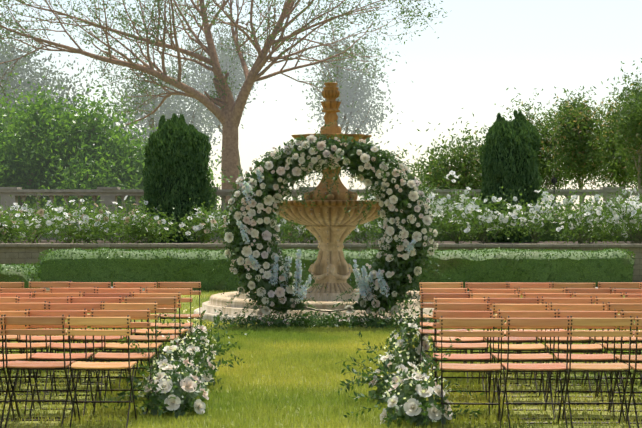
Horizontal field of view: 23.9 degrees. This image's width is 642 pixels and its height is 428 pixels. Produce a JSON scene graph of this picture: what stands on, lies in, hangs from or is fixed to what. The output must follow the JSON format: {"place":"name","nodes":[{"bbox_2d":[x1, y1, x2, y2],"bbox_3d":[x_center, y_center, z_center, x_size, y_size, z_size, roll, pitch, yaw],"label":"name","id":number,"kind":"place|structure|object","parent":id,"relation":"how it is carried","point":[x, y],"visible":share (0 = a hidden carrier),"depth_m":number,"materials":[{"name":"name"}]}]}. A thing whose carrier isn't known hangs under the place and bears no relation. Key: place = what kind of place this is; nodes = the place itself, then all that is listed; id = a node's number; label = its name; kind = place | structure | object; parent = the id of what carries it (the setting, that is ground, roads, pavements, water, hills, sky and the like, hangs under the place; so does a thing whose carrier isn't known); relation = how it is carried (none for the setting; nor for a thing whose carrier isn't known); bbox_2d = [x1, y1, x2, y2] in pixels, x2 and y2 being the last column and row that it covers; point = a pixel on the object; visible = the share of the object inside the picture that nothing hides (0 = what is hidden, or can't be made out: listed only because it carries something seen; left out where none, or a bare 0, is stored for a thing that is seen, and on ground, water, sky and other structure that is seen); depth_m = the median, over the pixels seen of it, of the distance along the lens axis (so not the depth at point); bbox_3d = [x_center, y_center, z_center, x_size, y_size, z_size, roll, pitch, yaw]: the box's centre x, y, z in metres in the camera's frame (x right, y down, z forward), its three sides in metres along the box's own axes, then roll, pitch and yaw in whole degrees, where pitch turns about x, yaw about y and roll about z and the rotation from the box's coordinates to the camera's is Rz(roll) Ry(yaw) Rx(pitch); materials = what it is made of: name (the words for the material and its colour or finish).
{"place":"outdoors","nodes":[
{"label":"outdoors","id":0,"kind":"place"},
{"bbox_2d":[0,210,641,427],"bbox_3d":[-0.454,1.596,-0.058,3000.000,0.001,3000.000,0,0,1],"label":"lawn","id":1,"kind":"structure","parent":0,"point":[510,388],"depth_m":12.63,"materials":[{"name":"green plant"}]},
{"bbox_2d":[0,315,14,427],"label":"chair","id":2,"kind":"object","parent":1,"relation":"on","point":[3,363],"visible":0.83,"depth_m":10.93,"materials":[{"name":"brown wood"}]},
{"bbox_2d":[0,295,24,390],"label":"chair","id":3,"kind":"object","parent":1,"relation":"on","point":[9,300],"visible":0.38,"depth_m":13.25,"materials":[{"name":"brown wood"}]},
{"bbox_2d":[0,281,33,350],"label":"chair","id":4,"kind":"object","parent":1,"relation":"on","point":[11,284],"visible":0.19,"depth_m":15.88,"materials":[{"name":"brown wood"}]},
{"bbox_2d":[0,309,34,419],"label":"chair","id":5,"kind":"object","parent":1,"relation":"on","point":[18,357],"visible":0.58,"depth_m":11.52,"materials":[{"name":"brown wood"}]},
{"bbox_2d":[0,291,40,382],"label":"chair","id":6,"kind":"object","parent":1,"relation":"on","point":[25,295],"visible":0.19,"depth_m":13.85,"materials":[{"name":"brown wood"}]},
{"bbox_2d":[0,262,41,297],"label":"hedge","id":7,"kind":"object","parent":1,"relation":"on","point":[22,277],"depth_m":25.72,"materials":[{"name":"green plant"}]},
{"bbox_2d":[0,74,51,164],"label":"dense tree","id":8,"kind":"object","parent":1,"relation":"on","point":[5,117],"visible":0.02,"depth_m":45.20,"materials":[{"name":"green plant"}]},
{"bbox_2d":[0,301,53,402],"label":"chair","id":9,"kind":"object","parent":1,"relation":"on","point":[27,306],"visible":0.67,"depth_m":12.50,"materials":[{"name":"brown wood"}]},
{"bbox_2d":[0,287,53,372],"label":"chair","id":10,"kind":"object","parent":1,"relation":"on","point":[20,290],"visible":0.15,"depth_m":14.64,"materials":[{"name":"brown wood"}]},
{"bbox_2d":[4,314,76,427],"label":"chair","id":11,"kind":"object","parent":1,"relation":"on","point":[36,365],"visible":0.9,"depth_m":10.93,"materials":[{"name":"brown wood"}]},
{"bbox_2d":[17,296,72,392],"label":"chair","id":12,"kind":"object","parent":1,"relation":"on","point":[42,300],"visible":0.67,"depth_m":13.19,"materials":[{"name":"brown wood"}]},
{"bbox_2d":[29,281,72,359],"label":"chair","id":13,"kind":"object","parent":1,"relation":"on","point":[48,284],"visible":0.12,"depth_m":15.95,"materials":[{"name":"brown wood"}]},
{"bbox_2d":[0,73,120,214],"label":"dense tree","id":14,"kind":"object","parent":1,"relation":"on","point":[8,158],"depth_m":42.20,"materials":[{"name":"green plant"}]},
{"bbox_2d":[27,309,93,418],"bbox_3d":[-2.004,1.138,11.733,0.455,0.840,0.532,0,0,0],"label":"chair","id":15,"kind":"object","parent":1,"relation":"on","point":[85,356],"visible":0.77,"depth_m":11.57,"materials":[{"name":"brown wood"}]},
{"bbox_2d":[0,17,121,137],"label":"tree","id":16,"kind":"object","parent":1,"relation":"on","point":[32,79],"depth_m":69.76,"materials":[{"name":"plant"}]},
{"bbox_2d":[33,291,91,382],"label":"chair","id":17,"kind":"object","parent":1,"relation":"on","point":[50,295],"visible":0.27,"depth_m":13.88,"materials":[{"name":"brown wood"}]},
{"bbox_2d":[50,287,101,371],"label":"chair","id":18,"kind":"object","parent":1,"relation":"on","point":[72,290],"visible":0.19,"depth_m":14.74,"materials":[{"name":"brown wood"}]},
{"bbox_2d":[47,301,106,403],"bbox_3d":[-2.020,1.135,12.622,0.455,0.840,0.532,0,0,-3],"label":"chair","id":19,"kind":"object","parent":1,"relation":"on","point":[73,306],"visible":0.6,"depth_m":12.46,"materials":[{"name":"brown wood"}]},
{"bbox_2d":[3,85,154,217],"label":"dense tree","id":20,"kind":"object","parent":1,"relation":"on","point":[76,179],"depth_m":41.43,"materials":[{"name":"green plant"}]},
{"bbox_2d":[68,281,118,352],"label":"chair","id":21,"kind":"object","parent":1,"relation":"on","point":[88,284],"visible":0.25,"depth_m":15.84,"materials":[{"name":"brown wood"}]},
{"bbox_2d":[70,296,126,391],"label":"chair","id":22,"kind":"object","parent":1,"relation":"on","point":[79,339],"visible":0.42,"depth_m":13.25,"materials":[{"name":"brown wood"}]},
{"bbox_2d":[66,315,136,427],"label":"chair","id":23,"kind":"object","parent":1,"relation":"on","point":[78,366],"visible":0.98,"depth_m":10.86,"materials":[{"name":"brown wood"}]},
{"bbox_2d":[82,292,139,382],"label":"chair","id":24,"kind":"object","parent":1,"relation":"on","point":[122,295],"visible":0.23,"depth_m":13.81,"materials":[{"name":"brown wood"}]},
{"bbox_2d":[96,287,146,372],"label":"chair","id":25,"kind":"object","parent":1,"relation":"on","point":[117,290],"visible":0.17,"depth_m":14.65,"materials":[{"name":"brown wood"}]},
{"bbox_2d":[90,308,154,417],"bbox_3d":[-1.527,1.138,11.758,0.455,0.840,0.532,0,0,0],"label":"chair","id":26,"kind":"object","parent":1,"relation":"on","point":[100,356],"visible":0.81,"depth_m":11.56,"materials":[{"name":"brown wood"}]},
{"bbox_2d":[102,301,161,403],"bbox_3d":[-1.564,1.135,12.616,0.455,0.840,0.532,0,0,0],"label":"chair","id":27,"kind":"object","parent":1,"relation":"on","point":[128,306],"visible":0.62,"depth_m":12.41,"materials":[{"name":"brown wood"}]},
{"bbox_2d":[113,281,159,350],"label":"chair","id":28,"kind":"object","parent":1,"relation":"on","point":[134,284],"visible":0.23,"depth_m":15.83,"materials":[{"name":"brown wood"}]},
{"bbox_2d":[43,112,239,215],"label":"dense tree","id":29,"kind":"object","parent":1,"relation":"on","point":[132,159],"depth_m":41.44,"materials":[{"name":"green plant"}]},
{"bbox_2d":[124,296,178,388],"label":"chair","id":30,"kind":"object","parent":1,"relation":"on","point":[164,301],"visible":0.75,"depth_m":13.16,"materials":[{"name":"brown wood"}]},
{"bbox_2d":[84,47,233,181],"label":"tree","id":31,"kind":"object","parent":1,"relation":"on","point":[176,110],"depth_m":80.35,"materials":[{"name":"green plant"}]},
{"bbox_2d":[132,292,187,376],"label":"chair","id":32,"kind":"object","parent":1,"relation":"on","point":[142,332],"visible":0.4,"depth_m":13.85,"materials":[{"name":"brown wood"}]},
{"bbox_2d":[145,287,192,361],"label":"chair","id":33,"kind":"object","parent":1,"relation":"on","point":[185,291],"visible":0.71,"depth_m":14.65,"materials":[{"name":"brown wood"}]},
{"bbox_2d":[158,281,203,354],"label":"chair","id":34,"kind":"object","parent":1,"relation":"on","point":[179,285],"visible":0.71,"depth_m":15.90,"materials":[{"name":"brown wood"}]},
{"bbox_2d":[154,15,265,187],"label":"tree","id":35,"kind":"object","parent":1,"relation":"on","point":[238,72],"depth_m":105.49,"materials":[{"name":"green plant"}]},
{"bbox_2d":[0,0,451,206],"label":"tree","id":36,"kind":"object","parent":1,"relation":"on","point":[228,115],"depth_m":51.39,"materials":[{"name":"plant"}]},
{"bbox_2d":[96,294,484,427],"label":"foliage","id":37,"kind":"object","parent":1,"relation":"on","point":[187,402],"depth_m":12.12,"materials":[{"name":"plant"}]},
{"bbox_2d":[138,307,452,405],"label":"flowers","id":38,"kind":"object","parent":1,"relation":"on","point":[207,344],"visible":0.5,"depth_m":12.28,"materials":[{"name":"white plant"}]},
{"bbox_2d":[144,323,452,424],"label":"white roses","id":39,"kind":"object","parent":1,"relation":"on","point":[408,406],"visible":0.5,"depth_m":11.53,"materials":[{"name":"white plant"}]},
{"bbox_2d":[194,82,438,323],"bbox_3d":[0.145,-0.218,22.427,4.040,3.450,4.040,0,0,1],"label":"fountain","id":40,"kind":"object","parent":1,"relation":"on","point":[338,222],"visible":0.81,"depth_m":22.07,"materials":[{"name":"stone"}]},
{"bbox_2d":[0,243,641,281],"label":"retaining wall","id":41,"kind":"structure","parent":1,"relation":"on","point":[17,253],"depth_m":30.92,"materials":[{"name":"stone"}]},
{"bbox_2d":[207,120,461,329],"bbox_3d":[0.159,0.278,20.387,3.441,3.097,1.453,0,0,1],"label":"greenery","id":42,"kind":"object","parent":1,"relation":"on","point":[399,285],"depth_m":20.26,"materials":[{"name":"plant"}]},
{"bbox_2d":[236,169,415,307],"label":"delphinium flowers","id":43,"kind":"object","parent":42,"relation":"attached to","point":[362,281],"visible":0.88,"depth_m":20.16,"materials":[{"name":"blue plant"}]},
{"bbox_2d":[249,156,409,327],"bbox_3d":[0.112,0.332,20.380,2.168,2.362,0.450,0,0,1],"label":"floral ring hoop","id":44,"kind":"object","parent":42,"relation":"attached to","point":[320,310],"visible":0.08,"depth_m":20.37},
{"bbox_2d":[223,134,437,326],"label":"arch roses","id":45,"kind":"object","parent":42,"relation":"attached to","point":[246,251],"visible":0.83,"depth_m":20.21,"materials":[{"name":"white plant"}]},
{"bbox_2d":[37,247,635,291],"bbox_3d":[0.267,1.078,29.366,11.445,0.884,1.220,0,0,1],"label":"hedge","id":46,"kind":"object","parent":1,"relation":"on","point":[479,265],"depth_m":28.87,"materials":[{"name":"green plant"}]},
{"bbox_2d":[46,286,641,290],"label":"stone edging","id":47,"kind":"object","parent":1,"relation":"on","point":[143,289],"visible":0.04,"depth_m":28.27,"materials":[{"name":"grey stone"}]},
{"bbox_2d":[276,15,412,144],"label":"tree","id":48,"kind":"object","parent":1,"relation":"on","point":[349,90],"depth_m":99.10,"materials":[{"name":"green plant"}]},
{"bbox_2d":[418,281,462,355],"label":"chair","id":49,"kind":"object","parent":1,"relation":"on","point":[441,285],"visible":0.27,"depth_m":15.81,"materials":[{"name":"brown wood"}]},
{"bbox_2d":[420,287,466,372],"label":"chair","id":50,"kind":"object","parent":1,"relation":"on","point":[443,290],"visible":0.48,"depth_m":14.67,"materials":[{"name":"brown wood"}]},
{"bbox_2d":[418,292,469,382],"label":"chair","id":51,"kind":"object","parent":1,"relation":"on","point":[427,296],"visible":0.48,"depth_m":13.83,"materials":[{"name":"brown wood"}]},
{"bbox_2d":[431,297,486,393],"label":"chair","id":52,"kind":"object","parent":1,"relation":"on","point":[463,300],"visible":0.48,"depth_m":13.12,"materials":[{"name":"brown wood"}]},
{"bbox_2d":[434,301,489,402],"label":"chair","id":53,"kind":"object","parent":1,"relation":"on","point":[465,307],"visible":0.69,"depth_m":12.45,"materials":[{"name":"brown wood"}]},
{"bbox_2d":[433,309,492,419],"bbox_3d":[1.089,1.138,11.687,0.455,0.840,0.532,0,0,4],"label":"chair","id":54,"kind":"object","parent":1,"relation":"on","point":[486,357],"visible":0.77,"depth_m":11.49,"materials":[{"name":"brown wood"}]},
{"bbox_2d":[439,316,503,427],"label":"chair","id":55,"kind":"object","parent":1,"relation":"on","point":[473,322],"visible":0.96,"depth_m":10.73,"materials":[{"name":"brown wood"}]},
{"bbox_2d":[397,108,550,212],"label":"broad tree","id":56,"kind":"object","parent":1,"relation":"on","point":[438,169],"depth_m":46.01,"materials":[{"name":"green plant"}]},
{"bbox_2d":[460,281,507,353],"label":"chair","id":57,"kind":"object","parent":1,"relation":"on","point":[486,285],"visible":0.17,"depth_m":15.78,"materials":[{"name":"brown wood"}]},
{"bbox_2d":[469,288,516,373],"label":"chair","id":58,"kind":"object","parent":1,"relation":"on","point":[505,291],"visible":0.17,"depth_m":14.57,"materials":[{"name":"brown wood"}]},
{"bbox_2d":[470,292,520,383],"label":"chair","id":59,"kind":"object","parent":1,"relation":"on","point":[485,295],"visible":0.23,"depth_m":13.77,"materials":[{"name":"brown wood"}]},
{"bbox_2d":[483,296,539,392],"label":"chair","id":60,"kind":"object","parent":1,"relation":"on","point":[530,340],"visible":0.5,"depth_m":13.13,"materials":[{"name":"brown wood"}]},
{"bbox_2d":[488,302,547,404],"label":"chair","id":61,"kind":"object","parent":1,"relation":"on","point":[522,307],"visible":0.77,"depth_m":12.37,"materials":[{"name":"brown wood"}]},
{"bbox_2d":[491,309,556,419],"bbox_3d":[1.557,1.138,11.684,0.455,0.840,0.532,0,0,0],"label":"chair","id":62,"kind":"object","parent":1,"relation":"on","point":[544,357],"visible":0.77,"depth_m":11.53,"materials":[{"name":"brown wood"}]},
{"bbox_2d":[506,281,550,353],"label":"chair","id":63,"kind":"object","parent":1,"relation":"on","point":[530,285],"visible":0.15,"depth_m":15.77,"materials":[{"name":"brown wood"}]},
{"bbox_2d":[501,316,570,427],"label":"chair","id":64,"kind":"object","parent":1,"relation":"on","point":[532,322],"visible":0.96,"depth_m":10.75,"materials":[{"name":"brown wood"}]},
{"bbox_2d":[494,88,577,198],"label":"slim tree","id":65,"kind":"object","parent":1,"relation":"on","point":[543,131],"depth_m":51.72,"materials":[{"name":"green plant"}]},
{"bbox_2d":[514,287,564,373],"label":"chair","id":66,"kind":"object","parent":1,"relation":"on","point":[522,291],"visible":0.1,"depth_m":14.58,"materials":[{"name":"brown wood"}]},
{"bbox_2d":[514,292,571,382],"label":"chair","id":67,"kind":"object","parent":1,"relation":"on","point":[549,295],"visible":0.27,"depth_m":13.81,"materials":[{"name":"brown wood"}]},
{"bbox_2d":[534,296,592,392],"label":"chair","id":68,"kind":"object","parent":1,"relation":"on","point":[570,301],"visible":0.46,"depth_m":13.11,"materials":[{"name":"brown wood"}]},
{"bbox_2d":[549,281,594,361],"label":"chair","id":69,"kind":"object","parent":1,"relation":"on","point":[570,285],"visible":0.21,"depth_m":15.75,"materials":[{"name":"brown wood"}]},
{"bbox_2d":[545,302,605,404],"bbox_3d":[2.089,1.135,12.516,0.455,0.840,0.532,0,0,3],"label":"chair","id":70,"kind":"object","parent":1,"relation":"on","point":[582,307],"visible":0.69,"depth_m":12.36,"materials":[{"name":"brown wood"}]},
{"bbox_2d":[531,86,626,208],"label":"slim tree","id":71,"kind":"object","parent":1,"relation":"on","point":[566,123],"depth_m":48.86,"materials":[{"name":"green plant"}]},
{"bbox_2d":[554,309,617,419],"bbox_3d":[2.028,1.138,11.673,0.455,0.840,0.532,0,0,5],"label":"chair","id":72,"kind":"object","parent":1,"relation":"on","point":[589,357],"visible":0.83,"depth_m":11.50,"materials":[{"name":"brown wood"}]},
{"bbox_2d":[560,287,611,372],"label":"chair","id":73,"kind":"object","parent":1,"relation":"on","point":[591,290],"visible":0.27,"depth_m":14.63,"materials":[{"name":"brown wood"}]},
{"bbox_2d":[567,292,622,383],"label":"chair","id":74,"kind":"object","parent":1,"relation":"on","point":[605,295],"visible":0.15,"depth_m":13.76,"materials":[{"name":"brown wood"}]},
{"bbox_2d":[561,316,633,427],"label":"chair","id":75,"kind":"object","parent":1,"relation":"on","point":[600,367],"visible":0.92,"depth_m":10.77,"materials":[{"name":"brown wood"}]},
{"bbox_2d":[584,296,641,392],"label":"chair","id":76,"kind":"object","parent":1,"relation":"on","point":[614,300],"visible":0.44,"depth_m":13.17,"materials":[{"name":"brown wood"}]},
{"bbox_2d":[586,76,641,202],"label":"slim tree","id":77,"kind":"object","parent":1,"relation":"on","point":[618,169],"depth_m":53.32,"materials":[{"name":"green plant"}]},
{"bbox_2d":[592,281,639,354],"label":"chair","id":78,"kind":"object","parent":1,"relation":"on","point":[618,284],"visible":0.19,"depth_m":15.81,"materials":[{"name":"brown wood"}]},
{"bbox_2d":[590,58,641,188],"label":"slim tree","id":79,"kind":"object","parent":1,"relation":"on","point":[632,120],"depth_m":48.25,"materials":[{"name":"green plant"}]},
{"bbox_2d":[597,302,641,403],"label":"chair","id":80,"kind":"object","parent":1,"relation":"on","point":[623,307],"visible":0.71,"depth_m":12.41,"materials":[{"name":"brown wood"}]},
{"bbox_2d":[602,118,641,196],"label":"slim tree","id":81,"kind":"object","parent":1,"relation":"on","point":[631,161],"depth_m":50.54,"materials":[{"name":"green plant"}]},
{"bbox_2d":[609,310,641,420],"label":"chair","id":82,"kind":"object","parent":1,"relation":"on","point":[621,358],"visible":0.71,"depth_m":11.45,"materials":[{"name":"brown wood"}]},
{"bbox_2d":[610,287,641,373],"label":"chair","id":83,"kind":"object","parent":1,"relation":"on","point":[632,291],"visible":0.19,"depth_m":14.57,"materials":[{"name":"brown wood"}]},
{"bbox_2d":[617,292,641,383],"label":"chair","id":84,"kind":"object","parent":1,"relation":"on","point":[633,295],"visible":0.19,"depth_m":13.72,"materials":[{"name":"brown wood"}]},
{"bbox_2d":[625,316,641,427],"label":"chair","id":85,"kind":"object","parent":1,"relation":"on","point":[635,366],"visible":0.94,"depth_m":10.81,"materials":[{"name":"brown wood"}]},
{"bbox_2d":[0,240,641,243],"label":"retaining wall","id":86,"kind":"structure","parent":0,"point":[438,242],"depth_m":34.09,"materials":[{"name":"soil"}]},
{"bbox_2d":[142,113,216,241],"bbox_3d":[-3.287,-0.770,34.872,1.754,3.045,1.731,0,0,1],"label":"cypress","id":87,"kind":"object","parent":86,"relation":"on","point":[200,148],"depth_m":34.38,"materials":[{"name":"green plant"}]},
{"bbox_2d":[0,165,641,243],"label":"rose bushes","id":88,"kind":"object","parent":86,"relation":"on","point":[91,233],"depth_m":31.84,"materials":[{"name":"plant"}]},
{"bbox_2d":[0,187,641,239],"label":"balustrade","id":89,"kind":"object","parent":86,"relation":"on","point":[107,196],"visible":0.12,"depth_m":37.05,"materials":[{"name":"stone"}]},
{"bbox_2d":[0,170,641,239],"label":"rose blossoms","id":90,"kind":"object","parent":86,"relation":"on","point":[196,228],"visible":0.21,"depth_m":31.74,"materials":[{"name":"white plant"}]},
{"bbox_2d":[478,110,544,241],"bbox_3d":[4.342,-0.761,34.744,1.558,3.142,1.552,0,0,1],"label":"cypress","id":91,"kind":"object","parent":86,"relation":"on","point":[528,133],"depth_m":34.28,"materials":[{"name":"green plant"}]},
{"bbox_2d":[428,211,641,240],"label":"hedge","id":92,"kind":"object","parent":86,"relation":"on","point":[547,235],"depth_m":35.43,"materials":[{"name":"green plant"}]},
{"bbox_2d":[551,177,559,210],"bbox_3d":[5.608,-0.122,36.286,0.734,1.517,0.704,0,0,1],"label":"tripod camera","id":93,"kind":"object","parent":86,"relation":"on","point":[553,180],"visible":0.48,"depth_m":36.18,"materials":[{"name":"black"}]},
{"bbox_2d":[0,0,641,209],"label":"sky","id":94,"kind":"structure","parent":0,"point":[483,49],"materials":[{"name":"white"}]},
{"bbox_2d":[278,142,383,301],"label":"fountain droplets","id":95,"kind":"object","parent":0,"point":[327,238],"visible":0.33,"depth_m":21.75}
]}

